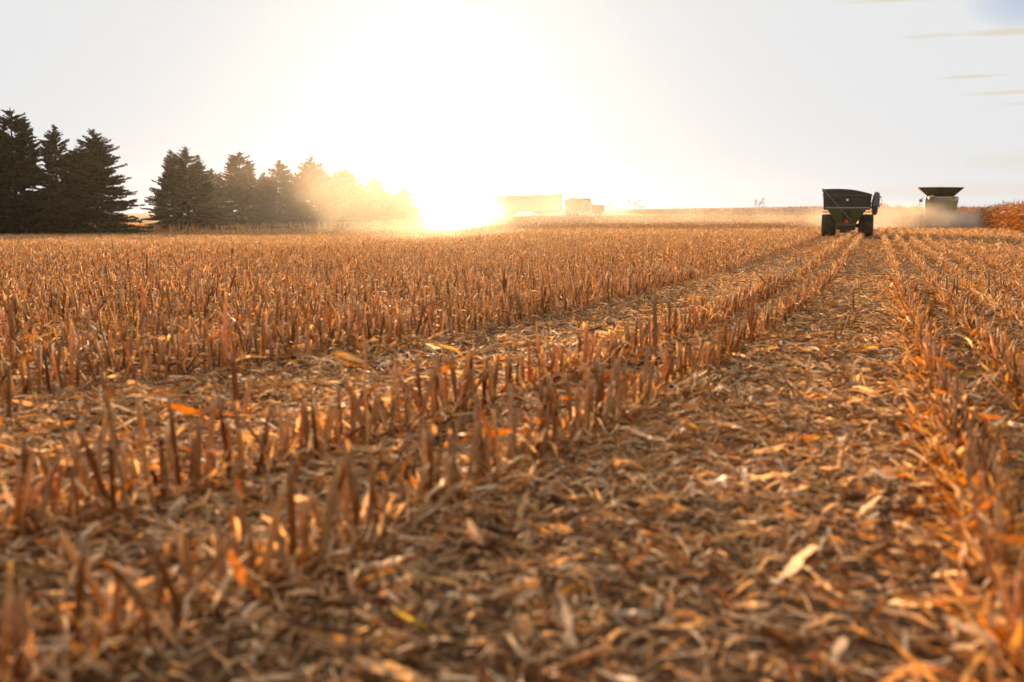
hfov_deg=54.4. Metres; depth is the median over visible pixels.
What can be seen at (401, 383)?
corn stub
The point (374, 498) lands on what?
corn stub
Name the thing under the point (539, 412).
corn stub
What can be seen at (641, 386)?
corn stub
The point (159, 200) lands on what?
spruce tree
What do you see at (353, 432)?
corn stub
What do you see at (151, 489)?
corn stub
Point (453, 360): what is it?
corn stub
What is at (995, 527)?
corn stub
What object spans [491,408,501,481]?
corn stub
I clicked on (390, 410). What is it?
corn stub
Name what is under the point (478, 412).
corn stub
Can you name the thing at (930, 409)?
corn stub
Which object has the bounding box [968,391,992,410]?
corn stub
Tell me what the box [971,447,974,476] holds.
corn stub
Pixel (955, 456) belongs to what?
corn stub
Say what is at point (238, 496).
corn stub
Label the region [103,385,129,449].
corn stub
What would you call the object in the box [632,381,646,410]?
corn stub
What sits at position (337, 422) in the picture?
corn stub
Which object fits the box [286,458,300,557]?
corn stub
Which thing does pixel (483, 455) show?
corn stub
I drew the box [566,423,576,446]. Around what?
corn stub
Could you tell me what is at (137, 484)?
corn stub
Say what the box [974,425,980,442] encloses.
corn stub
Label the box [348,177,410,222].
spruce tree
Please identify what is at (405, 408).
corn stub
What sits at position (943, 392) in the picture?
corn stub
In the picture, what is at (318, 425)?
corn stub
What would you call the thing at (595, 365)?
corn stub
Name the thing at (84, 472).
corn stub
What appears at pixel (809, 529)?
corn husk
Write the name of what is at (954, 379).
corn stub
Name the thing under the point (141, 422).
corn stub
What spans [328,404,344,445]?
corn stub
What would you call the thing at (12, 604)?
corn stubble
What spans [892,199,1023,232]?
standing corn
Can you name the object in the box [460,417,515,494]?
corn stub
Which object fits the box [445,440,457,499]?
corn stub
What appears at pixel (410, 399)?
corn stub
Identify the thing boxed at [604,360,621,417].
corn stub
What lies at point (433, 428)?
corn stub
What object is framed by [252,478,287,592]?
corn stub
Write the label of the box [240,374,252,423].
corn stub
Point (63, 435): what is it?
corn stub
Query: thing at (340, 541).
corn stub
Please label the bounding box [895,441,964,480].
corn stalk
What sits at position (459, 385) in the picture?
corn stub
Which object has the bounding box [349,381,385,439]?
corn stub
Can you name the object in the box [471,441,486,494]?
corn stub
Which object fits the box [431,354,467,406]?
corn stub
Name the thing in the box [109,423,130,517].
corn stub
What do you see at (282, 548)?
corn stub
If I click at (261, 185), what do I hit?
spruce tree
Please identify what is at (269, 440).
corn stub
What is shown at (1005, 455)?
corn stub
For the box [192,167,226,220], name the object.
spruce tree
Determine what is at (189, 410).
corn stub
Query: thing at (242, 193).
spruce tree
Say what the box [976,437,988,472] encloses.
corn stub
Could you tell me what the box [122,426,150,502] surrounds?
corn stub
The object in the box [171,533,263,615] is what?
corn stub
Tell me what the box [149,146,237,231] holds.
spruce tree
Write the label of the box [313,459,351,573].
corn stub
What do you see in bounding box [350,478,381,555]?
corn stub
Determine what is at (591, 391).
corn stub
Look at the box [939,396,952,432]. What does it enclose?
corn stub
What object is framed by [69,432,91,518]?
corn stub
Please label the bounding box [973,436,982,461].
corn stub
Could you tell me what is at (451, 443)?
corn stub
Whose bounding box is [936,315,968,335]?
corn stalk
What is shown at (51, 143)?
spruce tree
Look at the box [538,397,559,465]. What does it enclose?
corn stub
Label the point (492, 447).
corn stub
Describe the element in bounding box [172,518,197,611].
corn stub
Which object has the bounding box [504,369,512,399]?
corn stub
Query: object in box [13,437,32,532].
corn stub
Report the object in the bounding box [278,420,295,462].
corn stub
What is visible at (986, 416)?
corn stub
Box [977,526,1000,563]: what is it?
corn stub
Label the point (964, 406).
corn stub
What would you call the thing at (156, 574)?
corn stub
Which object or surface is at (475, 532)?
corn husk
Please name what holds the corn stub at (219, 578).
on the ground at (154, 665)
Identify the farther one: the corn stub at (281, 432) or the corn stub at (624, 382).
the corn stub at (624, 382)
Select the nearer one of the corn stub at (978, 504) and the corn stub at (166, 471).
the corn stub at (978, 504)
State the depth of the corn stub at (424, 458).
5.71 m
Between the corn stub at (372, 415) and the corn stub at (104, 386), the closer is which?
the corn stub at (372, 415)
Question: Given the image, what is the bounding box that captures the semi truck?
[564,195,605,215]
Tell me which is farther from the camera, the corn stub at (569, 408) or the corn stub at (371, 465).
the corn stub at (569, 408)
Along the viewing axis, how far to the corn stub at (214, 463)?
6.31 m
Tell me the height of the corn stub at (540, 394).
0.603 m
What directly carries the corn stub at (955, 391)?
on the ground at (154, 665)
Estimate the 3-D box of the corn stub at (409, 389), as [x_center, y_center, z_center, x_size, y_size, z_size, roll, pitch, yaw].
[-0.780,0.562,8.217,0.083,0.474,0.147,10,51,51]
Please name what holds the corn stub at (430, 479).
on the ground at (154, 665)
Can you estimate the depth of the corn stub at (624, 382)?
8.31 m
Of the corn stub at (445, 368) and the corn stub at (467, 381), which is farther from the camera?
the corn stub at (467, 381)
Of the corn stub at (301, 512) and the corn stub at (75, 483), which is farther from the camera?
the corn stub at (75, 483)
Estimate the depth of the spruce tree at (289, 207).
185.27 m
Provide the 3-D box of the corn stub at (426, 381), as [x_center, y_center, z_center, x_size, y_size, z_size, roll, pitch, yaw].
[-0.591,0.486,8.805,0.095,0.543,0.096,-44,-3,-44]
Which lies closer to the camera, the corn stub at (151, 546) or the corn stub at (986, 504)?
the corn stub at (151, 546)
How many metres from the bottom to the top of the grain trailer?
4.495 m
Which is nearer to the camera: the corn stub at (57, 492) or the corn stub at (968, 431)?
the corn stub at (57, 492)
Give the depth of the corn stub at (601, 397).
7.85 m
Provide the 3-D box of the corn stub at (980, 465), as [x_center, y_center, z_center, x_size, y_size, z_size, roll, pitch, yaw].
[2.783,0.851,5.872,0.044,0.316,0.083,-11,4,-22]
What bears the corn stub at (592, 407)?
on the ground at (154, 665)
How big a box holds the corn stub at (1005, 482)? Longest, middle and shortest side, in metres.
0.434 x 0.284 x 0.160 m
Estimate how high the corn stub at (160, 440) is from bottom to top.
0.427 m
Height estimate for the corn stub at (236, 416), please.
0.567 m
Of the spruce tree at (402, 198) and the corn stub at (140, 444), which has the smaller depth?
the corn stub at (140, 444)
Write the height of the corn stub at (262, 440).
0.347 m
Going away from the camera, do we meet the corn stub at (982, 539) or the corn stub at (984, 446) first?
the corn stub at (982, 539)
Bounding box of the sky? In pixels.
[0,0,1023,212]
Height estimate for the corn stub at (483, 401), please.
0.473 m
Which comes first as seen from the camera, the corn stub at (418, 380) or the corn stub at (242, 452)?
the corn stub at (242, 452)
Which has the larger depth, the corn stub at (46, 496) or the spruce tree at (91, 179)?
the spruce tree at (91, 179)
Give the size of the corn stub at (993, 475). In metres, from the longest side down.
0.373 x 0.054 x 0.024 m
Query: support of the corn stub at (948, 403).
on the ground at (154, 665)
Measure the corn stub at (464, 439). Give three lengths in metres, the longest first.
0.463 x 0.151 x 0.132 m
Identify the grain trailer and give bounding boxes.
[482,194,562,219]
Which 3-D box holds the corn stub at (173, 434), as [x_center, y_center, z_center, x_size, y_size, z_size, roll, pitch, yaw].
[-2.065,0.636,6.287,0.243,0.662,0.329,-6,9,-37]
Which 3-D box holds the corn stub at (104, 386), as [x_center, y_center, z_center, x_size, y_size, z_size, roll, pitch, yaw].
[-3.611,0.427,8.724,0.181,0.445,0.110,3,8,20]
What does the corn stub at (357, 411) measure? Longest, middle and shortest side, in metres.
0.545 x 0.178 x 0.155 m
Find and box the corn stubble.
[0,214,1023,681]
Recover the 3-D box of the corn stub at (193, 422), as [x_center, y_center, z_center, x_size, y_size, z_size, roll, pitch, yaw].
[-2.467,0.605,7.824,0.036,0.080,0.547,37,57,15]
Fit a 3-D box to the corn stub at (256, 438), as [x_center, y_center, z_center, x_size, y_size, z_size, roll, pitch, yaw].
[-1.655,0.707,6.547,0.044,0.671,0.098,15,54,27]
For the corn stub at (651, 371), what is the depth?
9.00 m
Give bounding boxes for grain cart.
[821,189,881,235]
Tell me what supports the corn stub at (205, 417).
on the ground at (154, 665)
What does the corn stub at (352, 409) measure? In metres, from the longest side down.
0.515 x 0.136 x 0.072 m
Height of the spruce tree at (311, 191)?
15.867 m
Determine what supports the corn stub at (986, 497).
on the ground at (154, 665)
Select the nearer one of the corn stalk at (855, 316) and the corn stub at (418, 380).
the corn stub at (418, 380)
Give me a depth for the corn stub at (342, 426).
7.37 m
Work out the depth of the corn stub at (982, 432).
6.85 m
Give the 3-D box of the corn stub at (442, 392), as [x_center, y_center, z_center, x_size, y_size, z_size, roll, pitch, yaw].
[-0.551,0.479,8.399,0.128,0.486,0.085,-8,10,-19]
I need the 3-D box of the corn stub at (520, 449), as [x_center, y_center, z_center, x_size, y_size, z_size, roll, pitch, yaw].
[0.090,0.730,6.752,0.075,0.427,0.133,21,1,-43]
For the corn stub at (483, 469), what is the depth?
6.26 m
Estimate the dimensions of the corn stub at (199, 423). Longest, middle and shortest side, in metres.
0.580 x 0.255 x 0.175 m
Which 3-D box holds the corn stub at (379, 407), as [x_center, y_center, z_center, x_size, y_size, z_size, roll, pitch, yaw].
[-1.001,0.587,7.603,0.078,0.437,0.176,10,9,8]
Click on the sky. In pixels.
(452, 104)
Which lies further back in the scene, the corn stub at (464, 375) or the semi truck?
the semi truck
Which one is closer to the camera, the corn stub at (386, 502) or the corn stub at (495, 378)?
the corn stub at (386, 502)
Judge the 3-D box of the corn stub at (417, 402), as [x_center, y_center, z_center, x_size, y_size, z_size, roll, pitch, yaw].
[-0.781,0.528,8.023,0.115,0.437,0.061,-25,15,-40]
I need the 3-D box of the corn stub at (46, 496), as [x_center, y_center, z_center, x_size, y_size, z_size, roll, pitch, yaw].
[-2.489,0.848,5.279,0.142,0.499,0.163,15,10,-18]
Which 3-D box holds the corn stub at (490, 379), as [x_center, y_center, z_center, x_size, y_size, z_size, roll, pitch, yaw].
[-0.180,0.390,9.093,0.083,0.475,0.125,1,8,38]
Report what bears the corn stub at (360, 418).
on the ground at (154, 665)
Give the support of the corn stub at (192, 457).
on the ground at (154, 665)
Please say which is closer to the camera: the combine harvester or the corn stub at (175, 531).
the corn stub at (175, 531)
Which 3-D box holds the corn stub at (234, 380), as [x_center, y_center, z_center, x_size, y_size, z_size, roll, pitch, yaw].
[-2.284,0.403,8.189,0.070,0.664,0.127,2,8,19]
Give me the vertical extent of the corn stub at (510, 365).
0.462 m
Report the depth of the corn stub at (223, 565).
4.39 m
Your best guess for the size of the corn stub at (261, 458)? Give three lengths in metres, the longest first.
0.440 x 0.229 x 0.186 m
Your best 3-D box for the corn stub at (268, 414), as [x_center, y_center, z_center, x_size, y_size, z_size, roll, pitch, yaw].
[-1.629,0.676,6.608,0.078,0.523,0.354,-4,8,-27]
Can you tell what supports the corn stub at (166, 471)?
on the ground at (154, 665)
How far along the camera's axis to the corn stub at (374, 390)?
7.83 m
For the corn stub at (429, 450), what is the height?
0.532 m
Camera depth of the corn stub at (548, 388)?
6.96 m
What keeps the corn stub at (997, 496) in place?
on the ground at (154, 665)
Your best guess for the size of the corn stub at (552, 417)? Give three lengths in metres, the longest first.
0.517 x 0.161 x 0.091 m
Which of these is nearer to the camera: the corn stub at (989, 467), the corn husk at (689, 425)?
the corn stub at (989, 467)
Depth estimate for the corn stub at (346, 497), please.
5.12 m
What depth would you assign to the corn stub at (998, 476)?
5.71 m
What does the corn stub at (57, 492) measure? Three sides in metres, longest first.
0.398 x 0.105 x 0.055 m
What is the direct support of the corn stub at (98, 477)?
on the ground at (154, 665)
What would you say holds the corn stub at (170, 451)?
on the ground at (154, 665)
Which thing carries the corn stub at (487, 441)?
on the ground at (154, 665)
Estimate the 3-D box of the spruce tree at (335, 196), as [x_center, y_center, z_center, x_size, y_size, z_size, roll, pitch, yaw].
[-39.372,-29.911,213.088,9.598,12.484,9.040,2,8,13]
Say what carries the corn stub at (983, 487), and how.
on the ground at (154, 665)
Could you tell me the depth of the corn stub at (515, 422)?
6.69 m
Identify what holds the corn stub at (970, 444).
on the ground at (154, 665)
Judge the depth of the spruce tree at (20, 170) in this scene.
129.13 m
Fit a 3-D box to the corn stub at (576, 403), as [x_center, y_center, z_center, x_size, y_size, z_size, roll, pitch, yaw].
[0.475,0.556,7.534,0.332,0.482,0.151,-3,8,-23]
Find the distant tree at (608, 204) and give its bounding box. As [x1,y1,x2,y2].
[603,198,613,213]
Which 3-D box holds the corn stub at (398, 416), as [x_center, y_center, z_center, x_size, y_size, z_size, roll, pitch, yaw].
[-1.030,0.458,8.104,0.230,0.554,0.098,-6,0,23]
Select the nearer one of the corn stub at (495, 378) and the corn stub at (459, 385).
the corn stub at (459, 385)
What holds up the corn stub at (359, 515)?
on the ground at (154, 665)
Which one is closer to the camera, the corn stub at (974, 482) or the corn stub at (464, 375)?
the corn stub at (974, 482)
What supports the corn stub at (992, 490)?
on the ground at (154, 665)
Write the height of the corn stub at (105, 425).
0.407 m
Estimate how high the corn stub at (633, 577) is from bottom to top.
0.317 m
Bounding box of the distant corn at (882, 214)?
[419,202,996,224]
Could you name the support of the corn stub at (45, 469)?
on the ground at (154, 665)
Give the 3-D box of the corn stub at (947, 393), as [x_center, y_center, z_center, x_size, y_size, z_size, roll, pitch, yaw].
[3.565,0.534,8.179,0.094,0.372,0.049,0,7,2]
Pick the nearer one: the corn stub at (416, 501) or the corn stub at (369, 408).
the corn stub at (416, 501)
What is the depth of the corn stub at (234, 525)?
4.60 m
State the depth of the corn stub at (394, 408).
7.80 m
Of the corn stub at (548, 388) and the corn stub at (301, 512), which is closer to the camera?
the corn stub at (301, 512)
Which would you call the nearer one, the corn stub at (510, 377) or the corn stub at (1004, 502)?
the corn stub at (1004, 502)
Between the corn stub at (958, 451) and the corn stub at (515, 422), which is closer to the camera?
the corn stub at (958, 451)
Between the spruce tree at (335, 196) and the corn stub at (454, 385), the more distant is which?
the spruce tree at (335, 196)
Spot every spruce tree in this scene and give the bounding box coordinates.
[0,107,81,234]
[0,159,36,234]
[22,123,94,233]
[38,129,154,234]
[54,149,100,226]
[140,150,195,226]
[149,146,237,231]
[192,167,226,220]
[205,152,288,228]
[254,171,282,221]
[258,160,321,225]
[282,172,314,220]
[291,156,353,227]
[314,172,349,222]
[331,168,382,223]
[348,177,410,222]
[348,182,376,220]
[385,191,402,218]
[389,189,433,223]
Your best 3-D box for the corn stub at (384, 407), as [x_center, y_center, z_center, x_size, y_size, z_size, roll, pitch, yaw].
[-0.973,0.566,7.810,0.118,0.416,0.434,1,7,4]
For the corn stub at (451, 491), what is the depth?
5.53 m
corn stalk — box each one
[331,328,381,452]
[850,304,872,323]
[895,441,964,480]
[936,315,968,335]
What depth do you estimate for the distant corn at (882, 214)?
369.86 m
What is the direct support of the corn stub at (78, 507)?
on the ground at (154, 665)
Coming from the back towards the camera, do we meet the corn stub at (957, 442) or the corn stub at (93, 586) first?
the corn stub at (957, 442)
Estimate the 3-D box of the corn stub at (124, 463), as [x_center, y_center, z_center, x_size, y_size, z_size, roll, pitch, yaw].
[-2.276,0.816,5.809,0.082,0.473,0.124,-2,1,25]
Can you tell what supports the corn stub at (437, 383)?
on the ground at (154, 665)
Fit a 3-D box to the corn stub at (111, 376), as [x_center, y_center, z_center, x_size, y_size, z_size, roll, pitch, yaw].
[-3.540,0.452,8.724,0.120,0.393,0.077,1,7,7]
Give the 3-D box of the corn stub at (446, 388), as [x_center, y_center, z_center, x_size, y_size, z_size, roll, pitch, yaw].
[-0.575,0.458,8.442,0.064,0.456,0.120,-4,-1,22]
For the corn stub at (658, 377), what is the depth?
9.18 m
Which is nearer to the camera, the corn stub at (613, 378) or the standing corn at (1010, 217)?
the corn stub at (613, 378)
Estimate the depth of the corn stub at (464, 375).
8.63 m
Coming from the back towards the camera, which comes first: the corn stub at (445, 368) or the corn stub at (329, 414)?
the corn stub at (445, 368)
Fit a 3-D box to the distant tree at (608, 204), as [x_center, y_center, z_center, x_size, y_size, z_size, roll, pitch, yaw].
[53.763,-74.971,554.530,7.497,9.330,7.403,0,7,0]
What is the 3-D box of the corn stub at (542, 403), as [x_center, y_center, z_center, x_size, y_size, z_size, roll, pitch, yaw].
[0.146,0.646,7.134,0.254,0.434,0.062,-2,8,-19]
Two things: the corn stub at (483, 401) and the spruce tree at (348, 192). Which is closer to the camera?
the corn stub at (483, 401)
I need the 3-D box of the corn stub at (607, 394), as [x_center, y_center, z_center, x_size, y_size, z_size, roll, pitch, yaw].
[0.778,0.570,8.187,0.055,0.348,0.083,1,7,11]
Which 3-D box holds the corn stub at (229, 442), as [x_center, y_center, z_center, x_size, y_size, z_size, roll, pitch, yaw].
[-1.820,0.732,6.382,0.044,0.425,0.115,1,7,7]
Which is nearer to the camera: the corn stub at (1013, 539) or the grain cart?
the corn stub at (1013, 539)
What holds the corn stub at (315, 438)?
on the ground at (154, 665)
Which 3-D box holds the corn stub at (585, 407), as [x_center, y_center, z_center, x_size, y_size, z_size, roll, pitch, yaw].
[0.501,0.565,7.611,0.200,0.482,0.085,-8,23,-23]
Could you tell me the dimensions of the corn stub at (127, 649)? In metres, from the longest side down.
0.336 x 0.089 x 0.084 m
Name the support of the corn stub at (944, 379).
on the ground at (154, 665)
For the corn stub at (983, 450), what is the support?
on the ground at (154, 665)
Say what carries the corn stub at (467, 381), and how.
on the ground at (154, 665)
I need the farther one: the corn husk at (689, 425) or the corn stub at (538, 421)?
the corn husk at (689, 425)
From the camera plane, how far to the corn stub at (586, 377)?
7.74 m
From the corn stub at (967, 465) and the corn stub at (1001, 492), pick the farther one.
the corn stub at (967, 465)
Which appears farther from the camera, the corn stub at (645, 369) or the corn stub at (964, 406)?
the corn stub at (645, 369)
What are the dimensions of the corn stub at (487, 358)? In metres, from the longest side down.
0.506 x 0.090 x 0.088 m
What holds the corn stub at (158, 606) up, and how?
on the ground at (154, 665)
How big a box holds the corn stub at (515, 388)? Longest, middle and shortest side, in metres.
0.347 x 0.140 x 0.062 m
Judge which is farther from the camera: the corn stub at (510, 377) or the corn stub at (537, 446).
the corn stub at (510, 377)
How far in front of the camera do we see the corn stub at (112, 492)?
5.67 m
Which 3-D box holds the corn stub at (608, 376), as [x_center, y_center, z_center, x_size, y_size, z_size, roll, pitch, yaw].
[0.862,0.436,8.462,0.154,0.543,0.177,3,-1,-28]
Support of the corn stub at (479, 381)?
on the ground at (154, 665)
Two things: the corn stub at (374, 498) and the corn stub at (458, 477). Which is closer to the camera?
the corn stub at (374, 498)
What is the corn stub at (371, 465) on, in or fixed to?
on the ground at (154, 665)
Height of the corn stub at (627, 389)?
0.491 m
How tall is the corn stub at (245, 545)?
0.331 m
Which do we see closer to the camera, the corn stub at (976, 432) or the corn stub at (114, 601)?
the corn stub at (114, 601)
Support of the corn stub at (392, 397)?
on the ground at (154, 665)
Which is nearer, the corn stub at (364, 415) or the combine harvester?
the corn stub at (364, 415)
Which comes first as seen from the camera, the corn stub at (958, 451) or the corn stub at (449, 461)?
the corn stub at (449, 461)
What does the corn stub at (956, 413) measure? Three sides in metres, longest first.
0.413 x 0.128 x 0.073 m
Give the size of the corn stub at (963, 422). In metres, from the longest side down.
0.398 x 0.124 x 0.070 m
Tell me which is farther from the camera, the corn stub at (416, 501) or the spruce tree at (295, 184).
the spruce tree at (295, 184)
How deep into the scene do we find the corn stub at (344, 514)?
5.08 m
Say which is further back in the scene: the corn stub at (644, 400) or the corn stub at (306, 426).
the corn stub at (644, 400)
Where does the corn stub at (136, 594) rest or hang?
on the ground at (154, 665)
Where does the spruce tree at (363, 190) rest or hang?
on the ground at (154, 665)
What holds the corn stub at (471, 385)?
on the ground at (154, 665)
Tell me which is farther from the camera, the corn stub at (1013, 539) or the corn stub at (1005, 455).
the corn stub at (1005, 455)
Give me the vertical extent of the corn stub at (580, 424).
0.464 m
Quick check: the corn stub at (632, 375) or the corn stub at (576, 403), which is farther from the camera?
the corn stub at (632, 375)
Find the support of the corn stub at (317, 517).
on the ground at (154, 665)
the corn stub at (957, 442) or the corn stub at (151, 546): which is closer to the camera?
the corn stub at (151, 546)
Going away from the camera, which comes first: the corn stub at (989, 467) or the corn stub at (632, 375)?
the corn stub at (989, 467)
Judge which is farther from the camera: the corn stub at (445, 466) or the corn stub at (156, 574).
the corn stub at (445, 466)
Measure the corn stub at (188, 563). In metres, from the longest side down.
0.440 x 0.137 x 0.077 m
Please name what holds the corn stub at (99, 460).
on the ground at (154, 665)
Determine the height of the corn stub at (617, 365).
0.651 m
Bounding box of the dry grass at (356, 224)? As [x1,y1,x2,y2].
[94,215,478,232]
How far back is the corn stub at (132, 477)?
5.84 m
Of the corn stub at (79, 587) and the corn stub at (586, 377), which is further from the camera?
the corn stub at (586, 377)
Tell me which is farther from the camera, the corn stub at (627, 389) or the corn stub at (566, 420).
the corn stub at (627, 389)
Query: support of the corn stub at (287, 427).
on the ground at (154, 665)
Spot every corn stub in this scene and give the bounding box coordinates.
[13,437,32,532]
[17,576,61,681]
[30,454,60,537]
[31,481,36,517]
[36,447,63,529]
[42,464,63,533]
[51,530,112,663]
[53,526,132,638]
[54,378,69,456]
[61,453,93,518]
[68,433,105,530]
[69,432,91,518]
[75,421,137,521]
[77,487,86,522]
[88,428,110,520]
[91,367,110,404]
[101,579,131,653]
[102,371,115,411]
[102,406,108,449]
[102,559,177,647]
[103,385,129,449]
[105,439,115,506]
[106,579,120,653]
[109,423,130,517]
[117,440,131,509]
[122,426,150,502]
[128,450,144,504]
[130,459,148,509]
[136,399,151,443]
[144,458,158,505]
[146,537,191,629]
[152,528,162,635]
[152,540,172,634]
[155,450,181,499]
[157,435,165,502]
[162,388,235,491]
[163,422,184,492]
[167,392,211,493]
[168,536,195,586]
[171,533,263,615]
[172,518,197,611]
[178,390,231,479]
[178,397,222,436]
[180,522,206,620]
[189,430,204,493]
[193,408,217,494]
[193,512,234,608]
[204,378,217,423]
[211,447,221,483]
[213,532,242,611]
[220,400,243,476]
[225,425,233,466]
[226,352,239,416]
[227,502,240,576]
[232,475,265,583]
[236,425,248,481]
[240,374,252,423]
[240,417,281,471]
[242,531,248,593]
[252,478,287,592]
[254,405,285,471]
[255,421,279,472]
[258,427,297,465]
[259,405,270,471]
[259,428,270,471]
[264,464,289,578]
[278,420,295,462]
[284,408,289,467]
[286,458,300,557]
[286,498,321,566]
[290,395,312,463]
[290,529,297,576]
[295,487,323,537]
[296,400,304,464]
[297,498,311,565]
[308,405,319,459]
[311,456,345,558]
[313,400,328,454]
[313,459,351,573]
[324,394,338,449]
[326,478,355,561]
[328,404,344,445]
[331,384,349,444]
[332,423,365,448]
[333,408,339,448]
[339,456,387,552]
[341,386,356,444]
[342,438,363,540]
[343,377,370,440]
[347,386,363,443]
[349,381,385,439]
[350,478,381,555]
[354,470,362,544]
[361,457,375,537]
[363,396,382,435]
[364,392,369,439]
[367,467,384,540]
[369,390,392,436]
[371,379,385,430]
[372,392,387,443]
[375,392,397,433]
[378,470,389,532]
[384,353,421,407]
[385,384,402,437]
[388,401,391,436]
[389,363,401,426]
[391,382,395,423]
[394,391,414,428]
[397,369,420,425]
[401,464,441,522]
[407,357,456,418]
[408,386,430,415]
[408,390,411,425]
[409,382,424,424]
[409,478,467,529]
[410,460,429,525]
[414,367,435,417]
[421,427,429,502]
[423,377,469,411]
[425,351,456,399]
[426,430,433,503]
[429,423,458,488]
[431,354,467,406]
[433,429,462,496]
[434,388,442,415]
[434,447,440,500]
[435,353,441,416]
[438,372,452,419]
[442,420,490,484]
[442,459,463,500]
[443,372,449,414]
[443,449,457,508]
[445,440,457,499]
[447,352,460,416]
[448,378,461,409]
[448,454,459,481]
[449,412,460,483]
[452,369,487,417]
[457,351,469,400]
[457,351,473,414]
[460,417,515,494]
[461,396,494,477]
[461,425,483,483]
[467,425,492,483]
[470,370,473,411]
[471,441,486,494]
[481,369,495,407]
[484,423,494,481]
[486,357,489,387]
[487,354,500,391]
[487,360,497,403]
[490,437,496,476]
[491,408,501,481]
[496,356,513,390]
[502,373,550,460]
[502,382,521,473]
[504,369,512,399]
[506,370,516,397]
[513,399,517,457]
[515,419,536,462]
[517,375,548,438]
[517,413,544,466]
[519,402,548,449]
[531,404,546,461]
[537,399,553,449]
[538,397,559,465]
[543,387,564,443]
[548,398,559,456]
[550,382,568,427]
[559,409,571,433]
[560,383,596,425]
[561,371,595,429]
[563,371,574,429]
[565,367,589,415]
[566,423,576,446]
[573,391,583,440]
[581,384,587,435]
[589,392,593,418]
[590,525,652,592]
[591,383,607,429]
[593,359,599,403]
[594,351,619,424]
[597,366,604,427]
[603,377,620,422]
[603,390,609,422]
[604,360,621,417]
[605,372,622,400]
[609,357,631,424]
[610,367,629,406]
[623,367,641,418]
[628,373,642,404]
[629,369,638,398]
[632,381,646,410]
[633,343,652,396]
[646,355,675,404]
[657,366,664,397]
[924,406,941,423]
[927,390,942,424]
[933,385,956,404]
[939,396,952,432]
[943,369,946,403]
[943,384,948,399]
[947,397,951,409]
[947,446,964,475]
[948,470,979,506]
[949,412,966,436]
[950,449,966,492]
[951,403,959,440]
[951,495,996,548]
[952,375,956,399]
[952,383,958,404]
[954,433,975,446]
[957,387,960,404]
[958,399,989,435]
[963,452,987,503]
[964,419,978,470]
[964,444,997,497]
[966,404,1003,436]
[967,433,976,465]
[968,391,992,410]
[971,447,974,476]
[971,491,988,516]
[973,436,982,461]
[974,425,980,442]
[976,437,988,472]
[976,499,982,541]
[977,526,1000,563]
[978,420,988,442]
[978,461,986,486]
[978,530,992,551]
[979,517,1023,607]
[980,444,987,482]
[980,470,986,512]
[987,444,1018,460]
[987,458,1000,492]
[990,464,1000,491]
[990,483,993,507]
[991,501,1013,549]
[994,490,1008,508]
[996,465,1023,499]
[999,485,1002,502]
[1001,496,1005,507]
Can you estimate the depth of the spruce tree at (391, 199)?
262.89 m
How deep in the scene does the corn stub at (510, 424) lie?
6.69 m
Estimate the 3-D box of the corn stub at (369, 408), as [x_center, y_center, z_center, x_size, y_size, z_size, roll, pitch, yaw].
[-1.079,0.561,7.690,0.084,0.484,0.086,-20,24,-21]
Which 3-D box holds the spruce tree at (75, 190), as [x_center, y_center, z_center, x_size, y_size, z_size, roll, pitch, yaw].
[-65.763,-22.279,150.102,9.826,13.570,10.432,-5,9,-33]
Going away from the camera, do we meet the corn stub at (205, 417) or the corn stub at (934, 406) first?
the corn stub at (934, 406)
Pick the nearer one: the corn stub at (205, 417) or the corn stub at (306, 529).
the corn stub at (306, 529)
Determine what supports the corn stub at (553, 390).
on the ground at (154, 665)
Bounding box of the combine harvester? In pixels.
[897,187,969,228]
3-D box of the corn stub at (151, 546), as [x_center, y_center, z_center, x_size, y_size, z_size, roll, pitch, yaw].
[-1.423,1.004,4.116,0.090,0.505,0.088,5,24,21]
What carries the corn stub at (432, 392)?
on the ground at (154, 665)
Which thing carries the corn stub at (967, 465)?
on the ground at (154, 665)
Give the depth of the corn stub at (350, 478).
5.29 m
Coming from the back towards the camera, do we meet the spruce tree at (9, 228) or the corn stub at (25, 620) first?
the spruce tree at (9, 228)
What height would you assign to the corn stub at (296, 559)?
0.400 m
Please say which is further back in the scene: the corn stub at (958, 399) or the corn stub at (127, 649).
the corn stub at (958, 399)
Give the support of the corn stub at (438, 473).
on the ground at (154, 665)
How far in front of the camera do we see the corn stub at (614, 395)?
8.01 m
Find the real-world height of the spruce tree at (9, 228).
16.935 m
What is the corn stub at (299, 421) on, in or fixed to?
on the ground at (154, 665)
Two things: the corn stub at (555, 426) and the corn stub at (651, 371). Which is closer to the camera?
the corn stub at (555, 426)
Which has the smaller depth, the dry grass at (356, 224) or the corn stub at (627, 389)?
the corn stub at (627, 389)
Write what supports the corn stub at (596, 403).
on the ground at (154, 665)
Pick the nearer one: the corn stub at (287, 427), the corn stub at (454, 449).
the corn stub at (454, 449)
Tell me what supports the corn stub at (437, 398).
on the ground at (154, 665)
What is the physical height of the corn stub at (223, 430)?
0.667 m
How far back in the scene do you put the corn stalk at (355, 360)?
7.30 m
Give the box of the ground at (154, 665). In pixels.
[0,213,1023,681]
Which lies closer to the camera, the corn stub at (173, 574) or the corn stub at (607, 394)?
the corn stub at (173, 574)
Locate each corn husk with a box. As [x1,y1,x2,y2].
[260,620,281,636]
[466,518,484,545]
[498,578,544,596]
[681,419,700,432]
[803,515,818,536]
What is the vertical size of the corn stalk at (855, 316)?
0.356 m
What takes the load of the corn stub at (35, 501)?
on the ground at (154, 665)

